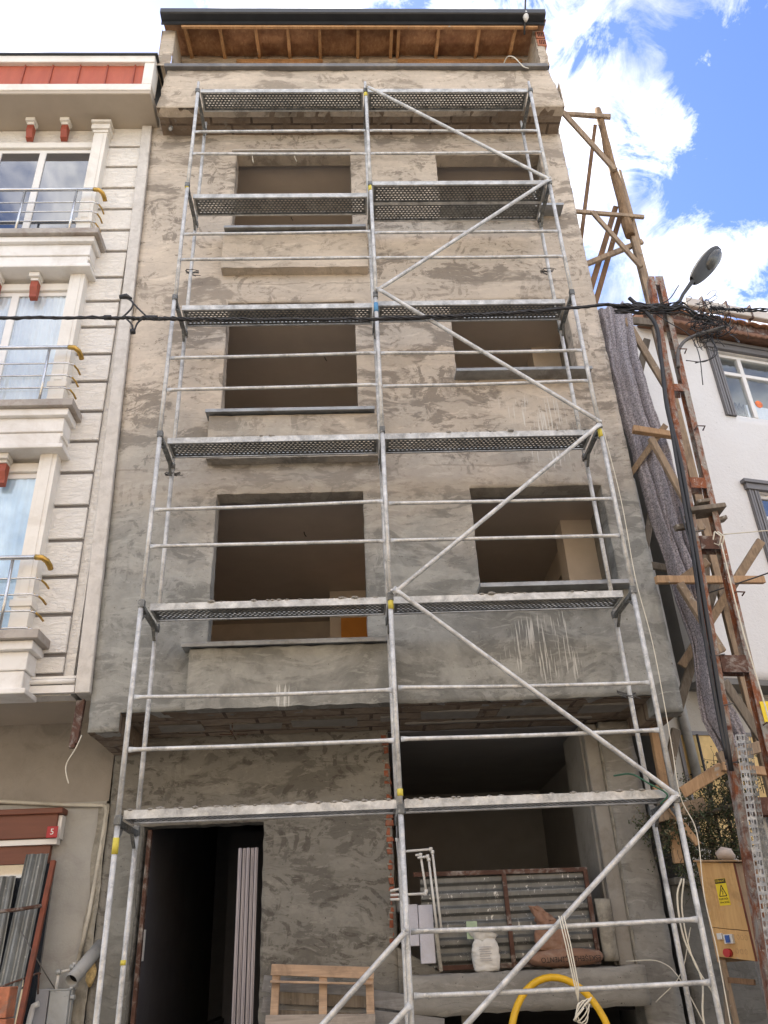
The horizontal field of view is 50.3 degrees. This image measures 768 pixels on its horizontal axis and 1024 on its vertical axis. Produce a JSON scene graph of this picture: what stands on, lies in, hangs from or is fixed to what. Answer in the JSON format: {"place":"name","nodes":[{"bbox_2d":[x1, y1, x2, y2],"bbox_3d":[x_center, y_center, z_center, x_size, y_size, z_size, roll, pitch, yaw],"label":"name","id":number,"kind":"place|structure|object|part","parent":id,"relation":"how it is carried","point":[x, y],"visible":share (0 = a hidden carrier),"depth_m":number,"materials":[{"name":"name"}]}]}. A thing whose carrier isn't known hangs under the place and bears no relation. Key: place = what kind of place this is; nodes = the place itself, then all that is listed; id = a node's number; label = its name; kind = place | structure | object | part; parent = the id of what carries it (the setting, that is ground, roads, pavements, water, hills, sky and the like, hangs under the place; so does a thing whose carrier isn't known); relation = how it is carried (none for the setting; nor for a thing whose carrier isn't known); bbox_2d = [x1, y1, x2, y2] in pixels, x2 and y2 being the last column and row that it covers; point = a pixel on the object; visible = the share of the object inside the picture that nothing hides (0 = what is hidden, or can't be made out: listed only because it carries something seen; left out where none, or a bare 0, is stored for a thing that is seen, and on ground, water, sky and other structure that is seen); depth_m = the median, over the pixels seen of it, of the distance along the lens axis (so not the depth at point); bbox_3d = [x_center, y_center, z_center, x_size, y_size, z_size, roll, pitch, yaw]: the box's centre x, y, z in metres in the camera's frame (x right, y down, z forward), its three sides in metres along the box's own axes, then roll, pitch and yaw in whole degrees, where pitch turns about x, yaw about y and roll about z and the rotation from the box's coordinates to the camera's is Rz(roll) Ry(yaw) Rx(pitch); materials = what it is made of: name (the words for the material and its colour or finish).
{"place":"outdoors","nodes":[
{"label":"outdoors","id":0,"kind":"place"},
{"bbox_2d":[0,0,767,325],"label":"sky","id":1,"kind":"structure","parent":0,"point":[682,84],"materials":[{"name":"blue"}]},
{"label":"ground","id":2,"kind":"structure","parent":0,"visible":0},
{"bbox_2d":[26,1001,39,1023],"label":"waste pipe","id":3,"kind":"object","parent":2,"relation":"on","point":[36,1004],"visible":1,"depth_m":7.86,"materials":[{"name":"white plastic"}]},
{"bbox_2d":[0,52,163,1023],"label":"apartment building","id":4,"kind":"structure","parent":2,"relation":"on","point":[76,129],"depth_m":9.92,"materials":[{"name":"paint"}]},
{"bbox_2d":[0,473,36,629],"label":"window","id":5,"kind":"structure","parent":4,"relation":"in","point":[15,498],"depth_m":9.48,"materials":[{"name":"white glass"}]},
{"bbox_2d":[0,863,53,1023],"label":"shop window","id":6,"kind":"structure","parent":4,"relation":"in","point":[5,870],"depth_m":8.38,"materials":[{"name":"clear glass"}]},
{"bbox_2d":[0,815,65,846],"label":"window frame","id":7,"kind":"structure","parent":4,"relation":"in","point":[61,821],"depth_m":8.72,"materials":[{"name":"white plastic"}]},
{"bbox_2d":[0,292,66,399],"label":"window","id":8,"kind":"structure","parent":4,"relation":"in","point":[24,332],"depth_m":10.80,"materials":[{"name":"white glass"}]},
{"bbox_2d":[32,989,50,1023],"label":"meter box","id":9,"kind":"object","parent":4,"relation":"attached to","point":[41,1011],"visible":0.72,"depth_m":7.95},
{"bbox_2d":[0,150,90,227],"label":"window","id":10,"kind":"structure","parent":4,"relation":"in","point":[18,168],"depth_m":12.23,"materials":[{"name":"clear glass"}]},
{"bbox_2d":[46,826,57,837],"bbox_3d":[-3.525,3.399,8.691,0.116,0.116,0.012,-1,-29,-2],"label":"house number sign","id":11,"kind":"object","parent":4,"relation":"attached to","point":[52,831],"visible":1,"depth_m":8.69,"materials":[{"name":"red metal"}]},
{"bbox_2d":[0,800,106,960],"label":"gas pipe","id":12,"kind":"object","parent":4,"relation":"attached to","point":[92,894],"visible":0.97,"depth_m":8.85,"materials":[{"name":"beige metal"}]},
{"bbox_2d":[46,988,75,1023],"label":"meter box","id":13,"kind":"object","parent":4,"relation":"attached to","point":[58,1008],"visible":0.95,"depth_m":7.95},
{"bbox_2d":[54,962,75,1023],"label":"pipe","id":14,"kind":"object","parent":13,"relation":"attached to","point":[59,972],"visible":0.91,"depth_m":8.07,"materials":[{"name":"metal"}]},
{"bbox_2d":[69,699,85,748],"bbox_3d":[-3.155,2.179,8.419,0.095,0.503,0.080,-1,-29,-2],"label":"joint board","id":15,"kind":"object","parent":4,"relation":"attached to","point":[77,722],"visible":0.95,"depth_m":8.40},
{"bbox_2d":[65,735,81,783],"bbox_3d":[-3.114,2.470,8.182,0.120,0.484,0.035,7,-30,-17],"label":"torn fibre","id":16,"kind":"object","parent":15,"relation":"hanging from","point":[69,758],"visible":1,"depth_m":8.17,"materials":[{"name":"white fabric"}]},
{"bbox_2d":[85,8,685,1023],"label":"unfinished building","id":17,"kind":"structure","parent":2,"relation":"on","point":[325,886],"depth_m":10.33,"materials":[{"name":"paint"}]},
{"bbox_2d":[65,939,101,986],"bbox_3d":[-2.942,4.456,8.109,0.127,0.425,0.525,-10,-30,13],"label":"drain pipe","id":18,"kind":"object","parent":17,"relation":"attached to","point":[81,968],"visible":0.83,"depth_m":8.00,"materials":[{"name":"grey plastic"}]},
{"bbox_2d":[85,963,96,986],"bbox_3d":[-2.913,4.610,8.144,0.102,0.211,0.098,-1,-29,-2],"label":"foam blob","id":19,"kind":"object","parent":17,"relation":"attached to","point":[90,975],"visible":0.81,"depth_m":8.11,"materials":[{"name":"yellow plastic"}]},
{"bbox_2d":[231,847,258,1023],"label":"profile bundle","id":20,"kind":"object","parent":17,"relation":"in","point":[243,1013],"visible":1,"depth_m":8.45,"materials":[{"name":"metal"}]},
{"bbox_2d":[265,964,374,1023],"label":"pallet","id":21,"kind":"object","parent":17,"relation":"on","point":[322,999],"visible":0.91,"depth_m":7.77,"materials":[{"name":"brown wood"}]},
{"bbox_2d":[262,975,403,1010],"bbox_3d":[-0.292,4.668,7.893,1.776,0.421,0.032,-1,-29,-2],"label":"plank","id":22,"kind":"object","parent":17,"relation":"on","point":[388,1000],"visible":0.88,"depth_m":7.89,"materials":[{"name":"brown wood"}]},
{"bbox_2d":[395,896,409,913],"bbox_3d":[0.196,4.195,8.736,0.160,0.160,0.150,-1,-29,-2],"label":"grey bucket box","id":23,"kind":"object","parent":17,"relation":"on","point":[397,903],"visible":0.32,"depth_m":8.67,"materials":[{"name":"plastic"}]},
{"bbox_2d":[390,838,442,927],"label":"water pipes","id":24,"kind":"object","parent":17,"relation":"attached to","point":[421,857],"visible":0.81,"depth_m":8.42,"materials":[{"name":"white plastic"}]},
{"bbox_2d":[408,904,435,963],"bbox_3d":[0.352,4.278,8.300,0.310,0.540,0.060,-1,-29,-2],"label":"foam board","id":25,"kind":"object","parent":17,"relation":"on","point":[423,914],"visible":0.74,"depth_m":8.30,"materials":[{"name":"white plastic"}]},
{"bbox_2d":[434,927,442,972],"bbox_3d":[0.543,4.386,8.201,0.064,0.403,0.051,-1,-29,-2],"label":"pipe","id":26,"kind":"object","parent":17,"relation":"on","point":[437,942],"visible":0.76,"depth_m":8.17,"materials":[{"name":"grey metal"}]},
{"bbox_2d":[466,921,499,971],"bbox_3d":[1.004,4.358,8.217,0.322,0.458,0.171,-1,-29,-2],"label":"white sack","id":27,"kind":"object","parent":17,"relation":"on","point":[485,953],"visible":0.98,"depth_m":8.14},
{"bbox_2d":[413,867,600,970],"bbox_3d":[1.261,4.219,8.514,1.868,0.930,0.085,-1,-29,-2],"label":"site hoarding","id":28,"kind":"object","parent":17,"relation":"on","point":[487,898],"visible":0.7,"depth_m":8.59,"materials":[{"name":"grey metal"}]},
{"bbox_2d":[504,56,528,68],"bbox_3d":[2.057,-6.993,12.798,0.415,0.628,0.053,-26,-37,36],"label":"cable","id":29,"kind":"object","parent":17,"relation":"hanging from","point":[517,60],"visible":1,"depth_m":12.81,"materials":[{"name":"white plastic"}]},
{"bbox_2d":[523,0,528,34],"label":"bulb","id":30,"kind":"object","parent":17,"relation":"attached to","point":[525,17],"visible":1,"depth_m":13.37,"materials":[{"name":"white glass"}]},
{"bbox_2d":[528,948,602,967],"bbox_3d":[1.816,4.465,8.196,0.747,0.180,0.316,-1,-29,-2],"label":"cement bag","id":31,"kind":"object","parent":17,"relation":"on","point":[554,958],"visible":0.96,"depth_m":8.10,"materials":[{"name":"brown paper"}]},
{"bbox_2d":[528,905,568,950],"bbox_3d":[1.685,4.237,8.337,0.386,0.427,0.181,-1,-29,-2],"label":"cement bag","id":32,"kind":"object","parent":31,"relation":"on","point":[542,916],"visible":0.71,"depth_m":8.27,"materials":[{"name":"brown paper"}]},
{"bbox_2d":[593,899,618,960],"bbox_3d":[2.298,4.320,8.467,0.158,0.583,0.104,-1,-29,-2],"label":"stone slab","id":33,"kind":"object","parent":17,"relation":"on","point":[607,937],"depth_m":8.42,"materials":[{"name":"beige stone"}]},
{"bbox_2d":[626,927,702,1021],"bbox_3d":[2.671,4.560,7.624,0.887,1.204,0.232,-25,-36,35],"label":"wire","id":34,"kind":"object","parent":17,"relation":"on","point":[673,971],"visible":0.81,"depth_m":7.71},
{"bbox_3d":[-0.262,4.927,7.705,1.739,0.361,0.029,-1,-29,-2],"label":"plank","id":35,"kind":"object","parent":17,"relation":"attached to","visible":0},
{"bbox_2d":[261,996,444,1023],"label":"plank","id":36,"kind":"object","parent":35,"relation":"on","point":[383,1017],"visible":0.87,"depth_m":7.80,"materials":[{"name":"brown wood"}]},
{"bbox_2d":[623,296,767,1023],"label":"white house","id":37,"kind":"structure","parent":2,"relation":"on","point":[729,396],"depth_m":12.49,"materials":[{"name":"paint"}]},
{"bbox_2d":[634,479,700,777],"bbox_3d":[3.799,1.447,11.193,0.140,4.401,0.120,-1,-29,-2],"label":"downpipe","id":38,"kind":"object","parent":37,"relation":"attached to","point":[693,760],"visible":0.32,"depth_m":10.42,"materials":[{"name":"grey plastic"}]},
{"bbox_2d":[679,731,766,845],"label":"barred window","id":39,"kind":"structure","parent":37,"relation":"in","point":[703,741],"depth_m":10.38,"materials":[{"name":"metal"}]},
{"bbox_2d":[719,354,767,420],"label":"window","id":40,"kind":"structure","parent":37,"relation":"in","point":[749,393],"depth_m":13.83,"materials":[{"name":"white"}]},
{"bbox_2d":[760,495,767,518],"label":"window","id":41,"kind":"structure","parent":37,"relation":"in","point":[764,499],"depth_m":12.44,"materials":[{"name":"white glass"}]},
{"bbox_2d":[669,885,767,1023],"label":"wall","id":42,"kind":"structure","parent":2,"relation":"on","point":[749,1004],"depth_m":8.39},
{"bbox_2d":[668,876,700,886],"bbox_3d":[3.379,4.012,8.892,0.560,0.075,0.320,-1,-29,-2],"label":"wall coping","id":43,"kind":"object","parent":42,"relation":"on","point":[674,881],"depth_m":8.75,"materials":[{"name":"grey concrete"}]},
{"bbox_2d":[625,732,763,904],"bbox_3d":[3.410,3.246,8.729,1.700,1.735,0.924,-1,-29,-2],"label":"shrub","id":44,"kind":"object","parent":42,"relation":"on","point":[724,807],"visible":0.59,"depth_m":8.62,"materials":[{"name":"green plant"}]},
{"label":"pavement","id":45,"kind":"structure","parent":0,"visible":0},
{"bbox_2d":[0,876,15,962],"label":"corrugated sheet","id":46,"kind":"object","parent":45,"relation":"on","point":[7,883],"visible":0.99,"depth_m":8.37,"materials":[{"name":"grey metal"}]},
{"bbox_2d":[0,986,17,1023],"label":"brick stack","id":47,"kind":"object","parent":45,"relation":"on","point":[8,996],"visible":1,"depth_m":7.08,"materials":[{"name":"orange brick"}]},
{"bbox_2d":[0,853,48,1022],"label":"corrugated sheet","id":48,"kind":"object","parent":45,"relation":"on","point":[15,958],"visible":0.88,"depth_m":8.18,"materials":[{"name":"grey metal"}]},
{"bbox_2d":[0,972,40,993],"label":"steel rod","id":49,"kind":"object","parent":48,"relation":"attached to","point":[34,974],"visible":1,"depth_m":7.87,"materials":[{"name":"metal"}]},
{"bbox_2d":[0,860,56,1023],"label":"hoarding post","id":50,"kind":"object","parent":45,"relation":"on","point":[42,906],"visible":1,"depth_m":8.07,"materials":[{"name":"red metal"}]},
{"bbox_2d":[20,931,54,988],"bbox_3d":[-3.378,4.367,7.983,0.403,0.517,0.027,15,-33,-29],"label":"wire","id":51,"kind":"object","parent":50,"relation":"attached to","point":[38,961],"visible":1,"depth_m":7.97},
{"bbox_2d":[93,81,723,1023],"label":"scaffolding","id":52,"kind":"object","parent":45,"relation":"on","point":[483,205],"visible":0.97,"depth_m":8.97,"materials":[{"name":"metal"}]},
{"bbox_2d":[558,916,591,1023],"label":"rope bundle","id":53,"kind":"object","parent":52,"relation":"hanging from","point":[577,1013],"visible":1,"depth_m":6.42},
{"bbox_2d":[613,773,667,804],"bbox_3d":[2.291,2.477,7.340,0.471,0.314,0.117,-21,-34,30],"label":"strap","id":54,"kind":"object","parent":52,"relation":"attached to","point":[665,792],"visible":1,"depth_m":7.28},
{"bbox_2d":[603,430,730,1023],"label":"cord","id":55,"kind":"object","parent":52,"relation":"hanging from","point":[672,747],"visible":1,"depth_m":7.36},
{"bbox_2d":[676,878,710,1023],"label":"cord","id":56,"kind":"object","parent":52,"relation":"hanging from","point":[694,962],"visible":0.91,"depth_m":6.79,"materials":[{"name":"white plastic"}]},
{"bbox_2d":[509,974,609,1023],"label":"hose","id":57,"kind":"object","parent":45,"relation":"on","point":[541,979],"visible":0.83,"depth_m":7.38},
{"bbox_2d":[563,107,767,863],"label":"timber shoring","id":58,"kind":"object","parent":45,"relation":"on","point":[626,217],"visible":0.64,"depth_m":9.75,"materials":[{"name":"brown wood"}]},
{"bbox_2d":[598,301,748,751],"bbox_3d":[3.373,-0.200,9.988,0.612,6.189,0.246,-9,-30,11],"label":"felt blanket","id":59,"kind":"object","parent":58,"relation":"hanging from","point":[663,502],"visible":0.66,"depth_m":10.03,"materials":[{"name":"grey fabric"}]},
{"bbox_2d":[646,276,767,1016],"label":"utility pole","id":60,"kind":"object","parent":45,"relation":"on","point":[740,664],"visible":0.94,"depth_m":8.08,"materials":[{"name":"paint"}]},
{"bbox_2d":[0,293,667,334],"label":"overhead cable","id":61,"kind":"object","parent":60,"relation":"attached to","point":[241,319],"visible":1,"depth_m":9.65,"materials":[{"name":"black rubber"}]},
{"bbox_2d":[628,296,733,770],"bbox_3d":[3.177,-0.170,8.689,0.442,5.665,0.062,-1,-29,-2],"label":"riser cable","id":62,"kind":"object","parent":60,"relation":"attached to","point":[710,655],"visible":1,"depth_m":8.22,"materials":[{"name":"black rubber"}]},
{"bbox_2d":[614,285,748,384],"bbox_3d":[3.617,-2.122,9.790,1.623,1.505,0.252,-1,-29,-2],"label":"cable tangle","id":63,"kind":"object","parent":60,"relation":"attached to","point":[680,306],"visible":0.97,"depth_m":9.90,"materials":[{"name":"black rubber"}]},
{"bbox_2d":[709,306,767,312],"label":"overhead cable","id":64,"kind":"object","parent":63,"relation":"attached to","point":[737,310],"visible":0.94,"depth_m":9.98,"materials":[{"name":"black rubber"}]},
{"bbox_2d":[671,246,721,305],"bbox_3d":[3.911,-2.941,10.219,0.835,0.923,0.232,-1,-29,-2],"label":"street lamp","id":65,"kind":"object","parent":60,"relation":"attached to","point":[706,264],"visible":0.99,"depth_m":10.24,"materials":[{"name":"grey metal"}]},
{"bbox_2d":[673,498,727,531],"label":"timber platform","id":66,"kind":"structure","parent":60,"relation":"attached to","point":[701,508],"depth_m":8.64,"materials":[{"name":"wood"}]},
{"bbox_2d":[676,325,724,368],"bbox_3d":[3.741,-1.959,9.664,0.698,0.594,0.051,-3,-29,1],"label":"conduit","id":67,"kind":"object","parent":60,"relation":"attached to","point":[683,342],"visible":0.98,"depth_m":9.69,"materials":[{"name":"grey metal"}]},
{"bbox_2d":[709,572,767,592],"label":"guy wire","id":68,"kind":"object","parent":60,"relation":"attached to","point":[741,581],"visible":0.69,"depth_m":8.56,"materials":[{"name":"black metal"}]},
{"bbox_2d":[721,543,767,717],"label":"cord","id":69,"kind":"object","parent":60,"relation":"hanging from","point":[743,631],"visible":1,"depth_m":7.93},
{"bbox_2d":[723,530,767,534],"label":"guy wire","id":70,"kind":"object","parent":60,"relation":"attached to","point":[745,532],"visible":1,"depth_m":8.47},
{"bbox_2d":[735,734,767,959],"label":"perforated strut","id":71,"kind":"object","parent":60,"relation":"attached to","point":[755,834],"visible":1,"depth_m":7.05,"materials":[{"name":"metal"}]},
{"bbox_2d":[723,990,728,1023],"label":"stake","id":72,"kind":"object","parent":45,"relation":"on","point":[726,1018],"visible":0.8,"depth_m":6.91,"materials":[{"name":"wood"}]},
{"bbox_2d":[720,960,766,1023],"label":"cabinet stand","id":73,"kind":"object","parent":45,"relation":"on","point":[728,980],"visible":0.59,"depth_m":7.25,"materials":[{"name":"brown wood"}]},
{"bbox_2d":[693,860,767,962],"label":"electrical cabinet","id":74,"kind":"object","parent":73,"relation":"on","point":[726,896],"visible":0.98,"depth_m":7.51,"materials":[{"name":"wood"}]},
{"bbox_3d":[3.140,3.557,7.596,0.020,0.609,0.392,17,-34,-31],"label":"door","id":75,"kind":"part","parent":74,"relation":"part of","materials":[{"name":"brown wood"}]},
{"bbox_2d":[715,847,735,859],"bbox_3d":[3.317,3.315,7.949,0.194,0.121,0.118,-1,-29,-2],"label":"stone","id":76,"kind":"object","parent":74,"relation":"on","point":[723,853],"visible":1,"depth_m":7.91,"materials":[{"name":"grey stone"}]},
{"bbox_2d":[749,817,767,889],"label":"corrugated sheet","id":77,"kind":"object","parent":45,"relation":"on","point":[765,819],"visible":0.22,"depth_m":7.24,"materials":[{"name":"metal"}]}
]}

